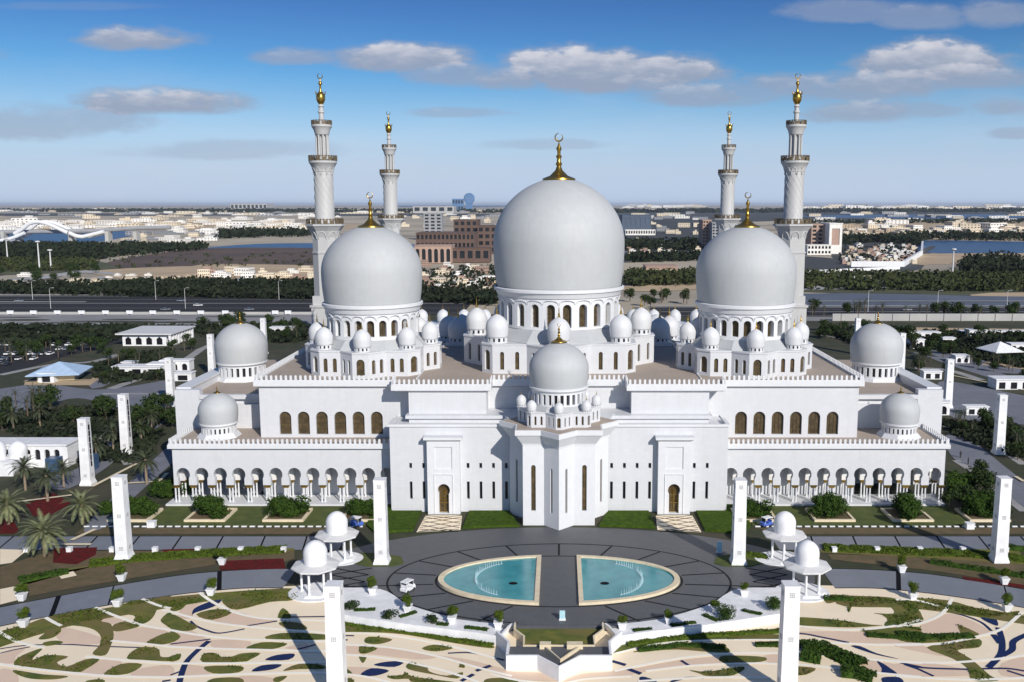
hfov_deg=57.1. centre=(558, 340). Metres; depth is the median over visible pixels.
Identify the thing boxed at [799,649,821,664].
hedge
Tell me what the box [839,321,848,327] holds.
shade tree
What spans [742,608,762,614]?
hedge
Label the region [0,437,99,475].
domed building
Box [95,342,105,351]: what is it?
shade tree
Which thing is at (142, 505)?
ficus tree
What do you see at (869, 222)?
house
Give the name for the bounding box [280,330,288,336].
shade tree
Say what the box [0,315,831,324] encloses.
service road
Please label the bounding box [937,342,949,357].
shade tree
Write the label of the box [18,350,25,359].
shade tree
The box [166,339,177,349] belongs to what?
shade tree
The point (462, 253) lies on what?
window
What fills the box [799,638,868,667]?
hedge
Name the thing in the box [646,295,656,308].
shade tree
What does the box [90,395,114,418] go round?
shade tree
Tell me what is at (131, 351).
shade tree
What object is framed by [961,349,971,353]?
shade tree
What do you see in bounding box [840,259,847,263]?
house
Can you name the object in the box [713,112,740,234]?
minaret
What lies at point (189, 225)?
house
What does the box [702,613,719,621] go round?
hedge
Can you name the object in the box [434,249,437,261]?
window
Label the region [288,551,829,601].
pavilion paving
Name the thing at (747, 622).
garden wall
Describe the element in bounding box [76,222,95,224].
house
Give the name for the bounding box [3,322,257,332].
shrubs
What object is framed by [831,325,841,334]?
shade tree
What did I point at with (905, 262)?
boundary wall
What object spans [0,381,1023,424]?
paved court
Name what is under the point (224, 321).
shade tree
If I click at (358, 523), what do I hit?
golf cart
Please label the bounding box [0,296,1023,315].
highway
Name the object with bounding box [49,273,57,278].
shade tree
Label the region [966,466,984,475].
shade tree
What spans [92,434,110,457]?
date palm
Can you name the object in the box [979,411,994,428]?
shade tree
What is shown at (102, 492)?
garden ground
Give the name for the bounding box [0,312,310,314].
barrier
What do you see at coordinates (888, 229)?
house
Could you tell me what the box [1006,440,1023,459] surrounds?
shade tree
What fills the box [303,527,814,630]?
plaza
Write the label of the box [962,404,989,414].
kiosk
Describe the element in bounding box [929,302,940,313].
shade tree
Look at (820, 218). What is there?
warehouse
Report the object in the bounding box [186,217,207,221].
house
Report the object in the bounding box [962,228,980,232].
house
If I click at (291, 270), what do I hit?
house
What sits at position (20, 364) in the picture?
car park
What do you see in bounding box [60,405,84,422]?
shade tree
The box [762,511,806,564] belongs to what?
pavilion
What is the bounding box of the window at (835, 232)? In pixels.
[831,229,839,244]
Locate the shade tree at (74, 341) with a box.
[69,334,82,350]
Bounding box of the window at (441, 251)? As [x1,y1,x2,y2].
[440,249,443,261]
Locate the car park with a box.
[0,337,121,373]
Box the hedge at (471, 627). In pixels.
[464,625,488,630]
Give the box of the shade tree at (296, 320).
[292,318,302,324]
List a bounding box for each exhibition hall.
[413,206,456,212]
[619,215,651,230]
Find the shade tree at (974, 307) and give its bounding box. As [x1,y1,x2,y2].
[970,303,981,313]
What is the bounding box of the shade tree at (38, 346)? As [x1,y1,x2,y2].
[31,341,44,356]
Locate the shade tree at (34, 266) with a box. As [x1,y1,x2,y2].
[30,263,39,269]
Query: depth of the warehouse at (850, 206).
14987.02 m
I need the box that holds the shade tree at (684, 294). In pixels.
[679,288,689,302]
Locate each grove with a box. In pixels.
[622,265,695,286]
[804,268,1023,291]
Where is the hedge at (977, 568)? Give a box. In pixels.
[930,558,1023,578]
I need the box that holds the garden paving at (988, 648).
[0,585,1023,681]
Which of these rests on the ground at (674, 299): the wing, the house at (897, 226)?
the wing
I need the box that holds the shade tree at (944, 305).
[939,302,950,313]
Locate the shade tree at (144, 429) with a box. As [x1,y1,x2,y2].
[133,422,151,437]
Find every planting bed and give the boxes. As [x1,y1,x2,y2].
[0,551,1023,596]
[76,528,1023,533]
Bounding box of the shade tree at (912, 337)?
[906,333,918,348]
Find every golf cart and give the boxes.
[349,515,363,527]
[400,578,415,592]
[759,515,772,527]
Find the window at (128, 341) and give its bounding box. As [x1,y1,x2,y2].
[125,337,130,344]
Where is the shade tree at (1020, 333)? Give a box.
[1012,330,1023,338]
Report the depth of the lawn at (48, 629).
148.22 m
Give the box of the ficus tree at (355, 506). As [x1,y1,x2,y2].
[344,497,373,516]
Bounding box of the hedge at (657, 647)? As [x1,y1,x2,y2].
[637,641,725,651]
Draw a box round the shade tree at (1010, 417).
[1006,415,1016,430]
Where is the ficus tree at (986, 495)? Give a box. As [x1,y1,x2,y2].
[965,490,994,502]
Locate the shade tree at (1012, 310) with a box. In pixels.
[1005,307,1016,313]
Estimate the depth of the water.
1691.04 m
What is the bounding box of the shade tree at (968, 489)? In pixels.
[953,484,975,506]
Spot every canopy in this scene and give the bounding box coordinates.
[25,361,92,381]
[976,336,1023,354]
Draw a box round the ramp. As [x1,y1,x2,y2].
[15,270,892,289]
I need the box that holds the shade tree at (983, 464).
[971,459,989,472]
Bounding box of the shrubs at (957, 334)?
[922,328,1023,342]
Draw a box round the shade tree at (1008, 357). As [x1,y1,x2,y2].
[1002,356,1015,367]
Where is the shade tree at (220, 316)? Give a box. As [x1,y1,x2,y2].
[217,314,224,320]
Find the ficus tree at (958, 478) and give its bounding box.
[944,469,980,492]
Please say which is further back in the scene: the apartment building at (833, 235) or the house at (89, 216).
the house at (89, 216)
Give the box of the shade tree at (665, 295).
[658,291,667,301]
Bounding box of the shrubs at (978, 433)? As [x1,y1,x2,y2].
[942,418,1023,457]
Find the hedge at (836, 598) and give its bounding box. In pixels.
[823,594,853,600]
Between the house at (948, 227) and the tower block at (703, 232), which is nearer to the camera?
the tower block at (703, 232)
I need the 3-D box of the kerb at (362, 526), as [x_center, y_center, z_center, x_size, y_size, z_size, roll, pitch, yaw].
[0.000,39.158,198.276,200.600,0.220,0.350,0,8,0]
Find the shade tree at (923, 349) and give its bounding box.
[917,346,930,359]
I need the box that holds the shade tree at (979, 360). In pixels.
[972,358,981,367]
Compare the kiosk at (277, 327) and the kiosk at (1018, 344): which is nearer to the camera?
the kiosk at (1018, 344)
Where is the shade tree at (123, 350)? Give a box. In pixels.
[117,348,126,356]
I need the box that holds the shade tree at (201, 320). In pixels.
[195,316,209,324]
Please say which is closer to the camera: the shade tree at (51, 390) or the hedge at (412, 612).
the hedge at (412, 612)
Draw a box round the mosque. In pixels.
[166,133,950,529]
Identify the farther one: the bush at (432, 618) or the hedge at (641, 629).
the bush at (432, 618)
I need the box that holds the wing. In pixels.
[453,247,491,261]
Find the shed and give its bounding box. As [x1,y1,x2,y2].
[17,272,30,276]
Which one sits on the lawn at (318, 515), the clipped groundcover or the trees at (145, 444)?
the clipped groundcover
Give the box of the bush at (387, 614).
[381,608,398,619]
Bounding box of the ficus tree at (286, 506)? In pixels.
[264,494,310,517]
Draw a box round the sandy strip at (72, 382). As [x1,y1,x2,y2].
[24,327,1023,384]
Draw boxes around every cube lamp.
[146,520,156,527]
[964,521,974,529]
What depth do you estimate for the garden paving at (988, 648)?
142.69 m
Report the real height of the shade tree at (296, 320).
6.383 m
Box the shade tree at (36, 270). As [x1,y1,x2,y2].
[31,269,43,277]
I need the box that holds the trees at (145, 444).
[0,404,172,463]
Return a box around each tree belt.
[0,207,502,212]
[0,239,208,259]
[0,275,498,304]
[213,225,310,237]
[422,264,496,288]
[614,207,1023,212]
[624,236,703,250]
[624,249,701,262]
[804,217,1023,223]
[838,243,912,261]
[842,232,925,244]
[899,229,1023,240]
[956,250,1023,273]
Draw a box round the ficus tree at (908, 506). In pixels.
[891,491,924,520]
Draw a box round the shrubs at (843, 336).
[818,324,924,348]
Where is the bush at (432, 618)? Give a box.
[425,613,438,623]
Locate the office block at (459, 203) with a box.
[452,199,463,209]
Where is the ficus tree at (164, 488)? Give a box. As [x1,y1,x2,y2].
[147,476,194,498]
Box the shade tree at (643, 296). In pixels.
[640,294,649,304]
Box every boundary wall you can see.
[808,266,899,272]
[850,241,923,266]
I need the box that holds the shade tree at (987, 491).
[981,489,994,495]
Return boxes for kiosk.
[36,372,58,382]
[111,364,164,373]
[120,360,138,363]
[146,361,175,370]
[159,358,194,370]
[174,371,195,380]
[269,326,294,330]
[907,338,925,348]
[911,331,940,337]
[919,369,942,378]
[941,336,955,340]
[942,398,950,414]
[951,354,969,362]
[958,330,1023,332]
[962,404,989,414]
[964,328,987,335]
[987,375,1023,389]
[1005,342,1023,347]
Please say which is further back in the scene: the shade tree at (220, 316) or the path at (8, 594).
the shade tree at (220, 316)
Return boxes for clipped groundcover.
[367,504,750,532]
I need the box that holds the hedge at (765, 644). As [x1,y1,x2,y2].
[755,641,778,647]
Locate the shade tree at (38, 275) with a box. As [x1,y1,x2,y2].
[32,274,42,278]
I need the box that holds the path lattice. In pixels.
[326,515,786,587]
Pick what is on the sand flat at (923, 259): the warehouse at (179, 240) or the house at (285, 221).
the house at (285, 221)
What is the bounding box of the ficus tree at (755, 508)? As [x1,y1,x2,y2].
[746,497,774,517]
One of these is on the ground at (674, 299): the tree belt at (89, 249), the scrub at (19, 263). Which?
the tree belt at (89, 249)
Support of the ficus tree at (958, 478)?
on the garden ground at (102, 492)
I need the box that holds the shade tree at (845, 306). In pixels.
[842,302,852,313]
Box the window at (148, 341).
[146,337,151,344]
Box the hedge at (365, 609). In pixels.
[354,607,375,611]
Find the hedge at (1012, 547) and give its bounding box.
[1008,543,1023,551]
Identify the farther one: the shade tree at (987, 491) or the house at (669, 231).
the house at (669, 231)
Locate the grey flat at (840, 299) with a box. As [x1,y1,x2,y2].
[624,250,1023,306]
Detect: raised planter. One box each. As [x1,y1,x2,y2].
[107,508,162,521]
[184,508,236,521]
[262,508,312,521]
[344,508,387,521]
[730,508,774,521]
[805,508,855,521]
[880,508,933,521]
[954,508,1010,521]
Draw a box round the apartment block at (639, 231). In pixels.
[624,229,654,234]
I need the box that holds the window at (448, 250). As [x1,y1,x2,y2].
[446,249,449,261]
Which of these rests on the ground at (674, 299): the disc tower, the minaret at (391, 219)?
the disc tower
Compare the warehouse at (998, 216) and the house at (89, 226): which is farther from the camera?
the warehouse at (998, 216)
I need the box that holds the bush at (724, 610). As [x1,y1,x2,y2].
[714,602,736,620]
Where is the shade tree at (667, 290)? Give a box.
[662,288,671,299]
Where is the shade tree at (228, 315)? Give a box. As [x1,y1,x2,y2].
[223,313,235,319]
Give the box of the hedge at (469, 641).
[345,621,493,646]
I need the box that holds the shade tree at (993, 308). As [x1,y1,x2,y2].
[989,305,998,313]
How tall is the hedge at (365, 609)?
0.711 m
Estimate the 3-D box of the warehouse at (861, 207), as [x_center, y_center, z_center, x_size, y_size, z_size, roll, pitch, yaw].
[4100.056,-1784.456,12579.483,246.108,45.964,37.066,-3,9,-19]
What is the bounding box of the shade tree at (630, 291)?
[624,288,634,297]
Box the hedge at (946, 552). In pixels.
[822,543,1023,561]
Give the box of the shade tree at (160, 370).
[155,368,163,374]
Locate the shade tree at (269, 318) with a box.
[264,314,274,322]
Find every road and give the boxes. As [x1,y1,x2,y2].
[0,294,119,301]
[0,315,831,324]
[0,536,1023,625]
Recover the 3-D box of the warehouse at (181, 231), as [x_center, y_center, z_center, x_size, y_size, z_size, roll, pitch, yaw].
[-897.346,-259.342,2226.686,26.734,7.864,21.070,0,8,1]
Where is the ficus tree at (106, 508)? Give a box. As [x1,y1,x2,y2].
[97,500,112,515]
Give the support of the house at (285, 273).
on the sand flat at (923, 259)
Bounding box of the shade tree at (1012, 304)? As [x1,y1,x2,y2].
[1005,301,1020,309]
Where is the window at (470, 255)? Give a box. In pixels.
[468,251,472,257]
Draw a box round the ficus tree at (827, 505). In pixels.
[806,490,849,518]
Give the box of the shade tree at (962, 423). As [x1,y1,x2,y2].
[957,421,969,429]
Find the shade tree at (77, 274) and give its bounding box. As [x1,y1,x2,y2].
[73,272,81,277]
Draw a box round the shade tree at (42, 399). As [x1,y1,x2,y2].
[33,394,54,414]
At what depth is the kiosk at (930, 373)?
365.67 m
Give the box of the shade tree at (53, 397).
[43,393,57,408]
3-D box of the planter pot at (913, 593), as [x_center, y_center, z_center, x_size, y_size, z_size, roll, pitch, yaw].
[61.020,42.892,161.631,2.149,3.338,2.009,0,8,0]
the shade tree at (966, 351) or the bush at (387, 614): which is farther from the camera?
the shade tree at (966, 351)
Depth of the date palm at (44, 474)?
214.02 m
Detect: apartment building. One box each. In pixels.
[804,223,824,243]
[821,223,842,253]
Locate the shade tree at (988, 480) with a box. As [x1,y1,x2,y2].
[972,471,997,490]
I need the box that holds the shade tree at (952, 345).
[945,341,957,354]
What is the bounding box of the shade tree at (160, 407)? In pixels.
[147,403,164,423]
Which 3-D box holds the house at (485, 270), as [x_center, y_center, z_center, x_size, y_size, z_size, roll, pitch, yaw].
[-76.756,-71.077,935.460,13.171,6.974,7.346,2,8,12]
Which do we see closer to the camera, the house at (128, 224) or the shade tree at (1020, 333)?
the shade tree at (1020, 333)
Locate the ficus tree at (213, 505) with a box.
[192,493,230,519]
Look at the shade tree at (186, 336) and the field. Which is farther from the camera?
the field
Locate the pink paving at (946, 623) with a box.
[0,602,1023,681]
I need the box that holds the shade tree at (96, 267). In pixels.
[92,265,99,271]
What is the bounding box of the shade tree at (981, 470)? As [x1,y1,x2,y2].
[976,469,995,487]
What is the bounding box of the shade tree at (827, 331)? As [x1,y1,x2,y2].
[822,328,832,335]
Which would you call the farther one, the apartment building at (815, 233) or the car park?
the apartment building at (815, 233)
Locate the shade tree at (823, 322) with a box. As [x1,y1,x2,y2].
[818,319,828,326]
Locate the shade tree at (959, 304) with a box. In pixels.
[949,302,966,313]
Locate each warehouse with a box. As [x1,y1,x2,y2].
[0,211,20,212]
[14,211,39,212]
[117,212,138,214]
[121,238,146,240]
[125,231,151,234]
[145,237,158,240]
[154,230,172,232]
[154,232,183,234]
[155,237,170,240]
[157,215,183,216]
[164,235,179,238]
[167,239,193,241]
[173,230,187,232]
[176,211,195,212]
[188,232,199,236]
[197,237,218,240]
[200,231,212,234]
[218,212,232,213]
[225,222,247,225]
[232,221,260,222]
[235,213,259,214]
[259,226,281,227]
[266,223,281,225]
[278,214,296,215]
[282,223,304,225]
[340,212,368,213]
[485,214,500,216]
[656,213,671,215]
[674,216,689,217]
[815,217,834,219]
[822,204,843,207]
[837,211,850,213]
[845,205,864,208]
[856,206,872,208]
[876,206,901,208]
[879,211,896,213]
[885,215,907,216]
[894,212,905,214]
[900,204,924,206]
[937,215,961,217]
[952,206,971,207]
[952,216,963,218]
[966,216,983,218]
[984,205,1001,207]
[987,216,1008,217]
[998,205,1015,208]
[1006,214,1023,215]
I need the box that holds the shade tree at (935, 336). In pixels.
[930,333,943,342]
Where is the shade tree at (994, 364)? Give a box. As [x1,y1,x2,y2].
[989,361,998,371]
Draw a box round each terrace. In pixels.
[343,588,504,633]
[613,588,780,633]
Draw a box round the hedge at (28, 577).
[17,568,68,583]
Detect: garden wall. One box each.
[344,613,495,644]
[622,612,779,644]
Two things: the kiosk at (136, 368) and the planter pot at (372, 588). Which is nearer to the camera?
the planter pot at (372, 588)
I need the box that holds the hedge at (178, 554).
[88,545,286,567]
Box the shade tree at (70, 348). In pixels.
[66,345,76,354]
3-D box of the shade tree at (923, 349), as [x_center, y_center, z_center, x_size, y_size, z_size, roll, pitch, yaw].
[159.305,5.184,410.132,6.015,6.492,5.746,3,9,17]
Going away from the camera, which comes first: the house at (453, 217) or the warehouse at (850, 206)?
the house at (453, 217)
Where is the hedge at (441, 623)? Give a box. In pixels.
[436,621,448,625]
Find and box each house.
[0,220,15,222]
[0,226,16,229]
[9,227,26,229]
[11,218,40,222]
[11,223,24,226]
[22,215,36,217]
[62,220,79,222]
[69,224,83,227]
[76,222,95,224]
[82,214,101,218]
[84,225,94,227]
[93,220,118,223]
[95,224,108,227]
[109,221,131,226]
[116,223,144,226]
[119,217,131,220]
[132,218,158,221]
[140,216,168,219]
[145,223,165,225]
[161,222,180,225]
[171,226,186,230]
[185,223,195,227]
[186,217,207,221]
[193,220,211,222]
[195,228,215,230]
[197,269,209,276]
[200,219,225,221]
[203,266,216,273]
[211,270,231,276]
[216,222,224,225]
[218,272,230,277]
[224,266,238,273]
[230,225,250,226]
[231,216,252,219]
[234,267,254,275]
[241,271,255,277]
[258,268,267,274]
[261,220,276,223]
[263,272,275,277]
[278,271,294,276]
[281,220,294,222]
[287,268,299,272]
[290,274,304,278]
[298,215,308,218]
[298,266,313,271]
[307,272,313,278]
[401,222,408,226]
[421,260,431,266]
[422,276,429,282]
[432,277,445,283]
[435,268,449,274]
[439,265,451,271]
[443,262,453,268]
[450,216,458,219]
[459,215,470,218]
[459,279,468,284]
[475,266,488,273]
[484,217,490,222]
[657,226,668,230]
[665,230,674,233]
[678,223,689,226]
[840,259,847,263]
[842,224,860,228]
[844,228,863,229]
[849,230,865,233]
[862,224,879,227]
[864,218,890,222]
[864,220,874,223]
[872,230,883,233]
[878,228,897,231]
[884,220,908,223]
[889,225,909,228]
[890,230,904,233]
[906,225,922,229]
[909,245,917,249]
[926,228,945,229]
[929,226,960,229]
[945,222,960,226]
[958,223,980,228]
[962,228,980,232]
[979,223,1007,227]
[983,227,1003,231]
[1000,224,1020,228]
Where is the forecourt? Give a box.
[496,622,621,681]
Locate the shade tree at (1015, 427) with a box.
[1008,424,1023,439]
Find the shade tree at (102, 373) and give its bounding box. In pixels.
[100,371,107,376]
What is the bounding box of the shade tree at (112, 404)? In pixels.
[96,394,117,418]
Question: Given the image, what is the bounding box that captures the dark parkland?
[0,314,1023,399]
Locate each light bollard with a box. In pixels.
[65,546,72,551]
[108,546,114,551]
[151,546,158,551]
[831,546,837,551]
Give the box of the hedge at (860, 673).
[840,663,876,681]
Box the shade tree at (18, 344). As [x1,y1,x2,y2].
[12,339,27,355]
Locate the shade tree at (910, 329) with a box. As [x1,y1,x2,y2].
[904,324,916,334]
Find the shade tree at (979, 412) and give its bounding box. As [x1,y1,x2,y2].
[977,407,993,420]
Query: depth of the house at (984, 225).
2670.18 m
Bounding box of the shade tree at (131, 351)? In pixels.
[125,347,137,357]
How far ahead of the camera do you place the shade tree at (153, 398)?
302.61 m
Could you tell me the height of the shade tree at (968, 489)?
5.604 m
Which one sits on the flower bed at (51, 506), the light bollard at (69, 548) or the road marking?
the light bollard at (69, 548)
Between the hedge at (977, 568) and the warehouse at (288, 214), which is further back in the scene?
the warehouse at (288, 214)
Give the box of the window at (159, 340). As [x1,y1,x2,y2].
[157,337,162,344]
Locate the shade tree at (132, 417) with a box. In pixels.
[130,412,138,428]
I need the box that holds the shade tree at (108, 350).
[102,347,112,356]
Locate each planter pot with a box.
[13,583,27,600]
[15,606,29,627]
[110,588,124,606]
[114,562,126,581]
[205,577,216,595]
[215,549,227,564]
[367,575,377,594]
[402,593,412,612]
[446,605,458,623]
[493,610,503,628]
[617,615,627,629]
[664,608,673,624]
[710,599,719,612]
[739,582,748,595]
[896,554,906,572]
[907,581,919,599]
[998,567,1010,584]
[1001,592,1013,611]
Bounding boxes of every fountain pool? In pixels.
[438,555,540,605]
[577,555,679,605]
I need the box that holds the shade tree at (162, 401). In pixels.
[156,394,172,409]
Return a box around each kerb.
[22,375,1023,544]
[84,526,1023,526]
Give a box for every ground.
[0,206,1023,313]
[0,400,1023,606]
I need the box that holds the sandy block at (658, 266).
[643,264,677,271]
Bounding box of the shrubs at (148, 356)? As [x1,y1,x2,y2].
[90,347,178,383]
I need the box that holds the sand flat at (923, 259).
[0,220,1023,296]
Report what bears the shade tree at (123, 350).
on the dark parkland
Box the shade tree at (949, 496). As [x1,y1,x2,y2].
[939,489,960,509]
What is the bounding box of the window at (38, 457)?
[36,450,40,459]
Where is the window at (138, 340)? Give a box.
[136,337,141,344]
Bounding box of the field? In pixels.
[107,248,312,268]
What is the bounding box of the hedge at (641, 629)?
[632,627,652,631]
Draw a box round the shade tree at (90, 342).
[83,335,95,351]
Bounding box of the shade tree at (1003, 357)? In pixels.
[1001,353,1008,366]
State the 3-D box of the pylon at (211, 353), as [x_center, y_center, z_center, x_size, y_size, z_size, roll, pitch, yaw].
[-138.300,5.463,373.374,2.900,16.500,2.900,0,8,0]
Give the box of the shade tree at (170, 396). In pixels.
[160,393,174,408]
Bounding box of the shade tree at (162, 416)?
[157,407,174,425]
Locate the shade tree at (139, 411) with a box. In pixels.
[130,403,155,423]
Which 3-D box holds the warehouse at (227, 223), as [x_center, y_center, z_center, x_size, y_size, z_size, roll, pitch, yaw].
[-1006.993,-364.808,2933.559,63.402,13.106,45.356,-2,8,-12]
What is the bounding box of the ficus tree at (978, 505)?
[959,494,1011,517]
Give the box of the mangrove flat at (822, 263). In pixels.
[0,211,1023,271]
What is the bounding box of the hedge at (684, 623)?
[670,620,696,626]
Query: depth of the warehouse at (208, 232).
2137.73 m
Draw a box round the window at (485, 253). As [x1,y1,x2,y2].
[483,251,487,257]
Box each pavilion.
[291,540,339,598]
[315,511,358,564]
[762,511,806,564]
[782,540,831,598]
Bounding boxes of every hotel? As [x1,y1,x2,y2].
[416,231,478,246]
[453,219,480,230]
[477,225,495,253]
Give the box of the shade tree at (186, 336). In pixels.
[181,333,191,340]
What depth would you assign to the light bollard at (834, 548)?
183.69 m
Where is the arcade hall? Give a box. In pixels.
[414,244,454,262]
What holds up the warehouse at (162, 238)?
on the ground at (674, 299)
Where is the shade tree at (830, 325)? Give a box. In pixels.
[827,323,836,335]
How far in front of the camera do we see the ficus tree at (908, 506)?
202.91 m
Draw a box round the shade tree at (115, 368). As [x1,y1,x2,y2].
[110,365,119,373]
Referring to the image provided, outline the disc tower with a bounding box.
[464,193,474,208]
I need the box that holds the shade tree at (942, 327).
[937,324,947,331]
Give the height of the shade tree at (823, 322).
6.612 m
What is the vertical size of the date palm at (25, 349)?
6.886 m
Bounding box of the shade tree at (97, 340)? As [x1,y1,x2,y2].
[93,337,108,351]
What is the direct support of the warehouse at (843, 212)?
on the mangrove flat at (822, 263)
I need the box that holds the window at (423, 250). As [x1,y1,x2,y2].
[422,249,425,259]
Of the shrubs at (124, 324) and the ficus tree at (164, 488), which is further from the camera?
the shrubs at (124, 324)
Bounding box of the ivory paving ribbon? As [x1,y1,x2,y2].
[0,592,1023,681]
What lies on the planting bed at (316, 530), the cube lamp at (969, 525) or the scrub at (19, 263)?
the cube lamp at (969, 525)
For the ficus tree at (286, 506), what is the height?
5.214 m
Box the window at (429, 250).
[428,249,431,261]
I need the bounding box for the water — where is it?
[0,205,1023,253]
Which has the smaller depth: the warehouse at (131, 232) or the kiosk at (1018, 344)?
the kiosk at (1018, 344)
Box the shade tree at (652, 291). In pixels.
[649,288,657,297]
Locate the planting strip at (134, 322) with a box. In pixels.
[0,316,279,324]
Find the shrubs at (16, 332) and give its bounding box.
[0,322,128,345]
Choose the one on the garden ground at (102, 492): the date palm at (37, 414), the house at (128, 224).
the date palm at (37, 414)
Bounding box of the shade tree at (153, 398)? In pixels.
[140,393,160,408]
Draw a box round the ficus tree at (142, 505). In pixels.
[110,494,159,517]
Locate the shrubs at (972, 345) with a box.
[924,338,1023,367]
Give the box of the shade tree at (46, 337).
[38,333,51,347]
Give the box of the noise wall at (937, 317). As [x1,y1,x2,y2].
[832,314,1023,320]
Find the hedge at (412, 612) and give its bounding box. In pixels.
[399,610,416,617]
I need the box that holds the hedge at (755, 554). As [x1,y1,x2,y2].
[746,550,769,558]
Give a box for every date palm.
[0,392,13,412]
[0,488,30,524]
[1,406,24,427]
[4,455,36,490]
[5,346,16,361]
[11,389,19,405]
[17,508,69,556]
[19,346,30,360]
[20,394,33,415]
[21,382,43,410]
[26,462,64,501]
[28,403,49,425]
[31,382,48,409]
[47,458,75,487]
[53,344,62,357]
[59,487,101,524]
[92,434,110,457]
[101,422,119,448]
[111,347,123,361]
[128,448,163,484]
[132,420,151,438]
[143,408,160,425]
[179,337,188,350]
[807,300,816,314]
[861,297,868,313]
[913,356,923,372]
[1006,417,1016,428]
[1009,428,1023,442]
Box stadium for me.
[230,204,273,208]
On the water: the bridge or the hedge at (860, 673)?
the bridge
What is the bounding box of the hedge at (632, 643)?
[626,628,778,646]
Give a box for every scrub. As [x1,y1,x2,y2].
[0,254,99,271]
[0,257,1023,295]
[109,251,312,267]
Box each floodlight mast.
[4,238,7,256]
[35,241,39,266]
[951,248,956,271]
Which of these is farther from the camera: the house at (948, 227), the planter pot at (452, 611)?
the house at (948, 227)
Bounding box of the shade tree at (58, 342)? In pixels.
[54,339,61,345]
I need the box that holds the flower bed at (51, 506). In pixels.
[0,493,1023,587]
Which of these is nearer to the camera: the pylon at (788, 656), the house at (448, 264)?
the pylon at (788, 656)
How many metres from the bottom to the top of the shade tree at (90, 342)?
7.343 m
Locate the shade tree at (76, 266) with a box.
[72,264,79,271]
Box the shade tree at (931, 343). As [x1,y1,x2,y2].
[924,340,935,348]
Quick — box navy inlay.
[0,599,1023,681]
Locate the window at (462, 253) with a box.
[460,251,464,257]
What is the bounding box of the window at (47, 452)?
[45,450,49,457]
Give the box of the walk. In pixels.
[49,350,1023,531]
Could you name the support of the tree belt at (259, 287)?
on the ground at (674, 299)
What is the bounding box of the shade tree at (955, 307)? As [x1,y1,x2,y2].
[949,304,962,313]
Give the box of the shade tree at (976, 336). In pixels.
[971,334,981,340]
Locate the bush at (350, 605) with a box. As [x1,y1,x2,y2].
[344,600,359,610]
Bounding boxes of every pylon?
[77,417,96,485]
[110,474,134,559]
[117,393,133,453]
[164,357,174,406]
[207,334,215,371]
[260,318,268,353]
[324,580,347,681]
[373,477,390,564]
[729,477,746,564]
[777,580,800,681]
[854,318,860,332]
[899,333,905,368]
[943,358,954,407]
[988,476,1012,563]
[991,394,1007,454]
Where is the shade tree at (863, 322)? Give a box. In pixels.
[861,319,871,325]
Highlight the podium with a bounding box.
[805,244,831,254]
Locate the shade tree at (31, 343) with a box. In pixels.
[28,339,40,350]
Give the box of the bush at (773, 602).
[765,596,779,610]
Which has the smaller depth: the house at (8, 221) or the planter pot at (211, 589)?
the planter pot at (211, 589)
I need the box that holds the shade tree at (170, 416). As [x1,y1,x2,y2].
[164,408,175,427]
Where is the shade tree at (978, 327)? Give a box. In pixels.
[973,324,985,333]
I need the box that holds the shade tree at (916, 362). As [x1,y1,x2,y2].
[911,358,923,370]
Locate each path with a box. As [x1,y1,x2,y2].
[0,322,1023,510]
[0,549,75,603]
[417,515,700,531]
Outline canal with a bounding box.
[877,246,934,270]
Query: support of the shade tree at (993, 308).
on the service road at (307, 319)
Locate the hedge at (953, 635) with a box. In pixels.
[896,630,975,639]
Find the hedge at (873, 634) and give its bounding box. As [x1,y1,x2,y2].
[866,631,926,642]
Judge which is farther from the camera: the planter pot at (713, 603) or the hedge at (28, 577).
the hedge at (28, 577)
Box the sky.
[0,0,1023,205]
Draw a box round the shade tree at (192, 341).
[186,337,196,349]
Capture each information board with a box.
[559,610,565,620]
[716,541,722,552]
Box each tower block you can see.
[423,213,443,230]
[699,219,711,249]
[709,222,717,240]
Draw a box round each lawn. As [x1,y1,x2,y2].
[0,588,1023,681]
[22,546,1023,583]
[144,506,967,566]
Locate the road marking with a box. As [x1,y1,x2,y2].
[0,299,1023,307]
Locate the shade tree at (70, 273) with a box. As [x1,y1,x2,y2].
[67,271,75,277]
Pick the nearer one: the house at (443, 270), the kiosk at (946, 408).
the kiosk at (946, 408)
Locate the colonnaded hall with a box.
[115,326,194,345]
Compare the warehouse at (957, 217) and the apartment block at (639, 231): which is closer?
the apartment block at (639, 231)
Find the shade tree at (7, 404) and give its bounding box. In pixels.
[0,396,12,410]
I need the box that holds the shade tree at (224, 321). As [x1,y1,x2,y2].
[219,317,229,325]
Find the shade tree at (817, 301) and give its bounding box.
[808,298,821,313]
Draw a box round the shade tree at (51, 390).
[36,384,62,402]
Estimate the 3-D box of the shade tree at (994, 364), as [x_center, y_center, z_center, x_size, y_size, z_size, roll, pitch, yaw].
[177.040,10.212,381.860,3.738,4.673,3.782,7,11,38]
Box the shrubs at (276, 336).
[196,319,309,342]
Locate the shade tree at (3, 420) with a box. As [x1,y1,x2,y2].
[0,413,8,429]
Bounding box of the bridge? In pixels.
[0,220,170,242]
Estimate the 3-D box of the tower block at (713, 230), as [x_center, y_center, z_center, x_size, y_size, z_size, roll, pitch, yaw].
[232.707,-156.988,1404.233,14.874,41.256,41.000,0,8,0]
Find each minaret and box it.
[305,73,344,327]
[377,111,404,233]
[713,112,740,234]
[773,73,812,327]
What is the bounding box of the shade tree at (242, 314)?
[233,310,245,318]

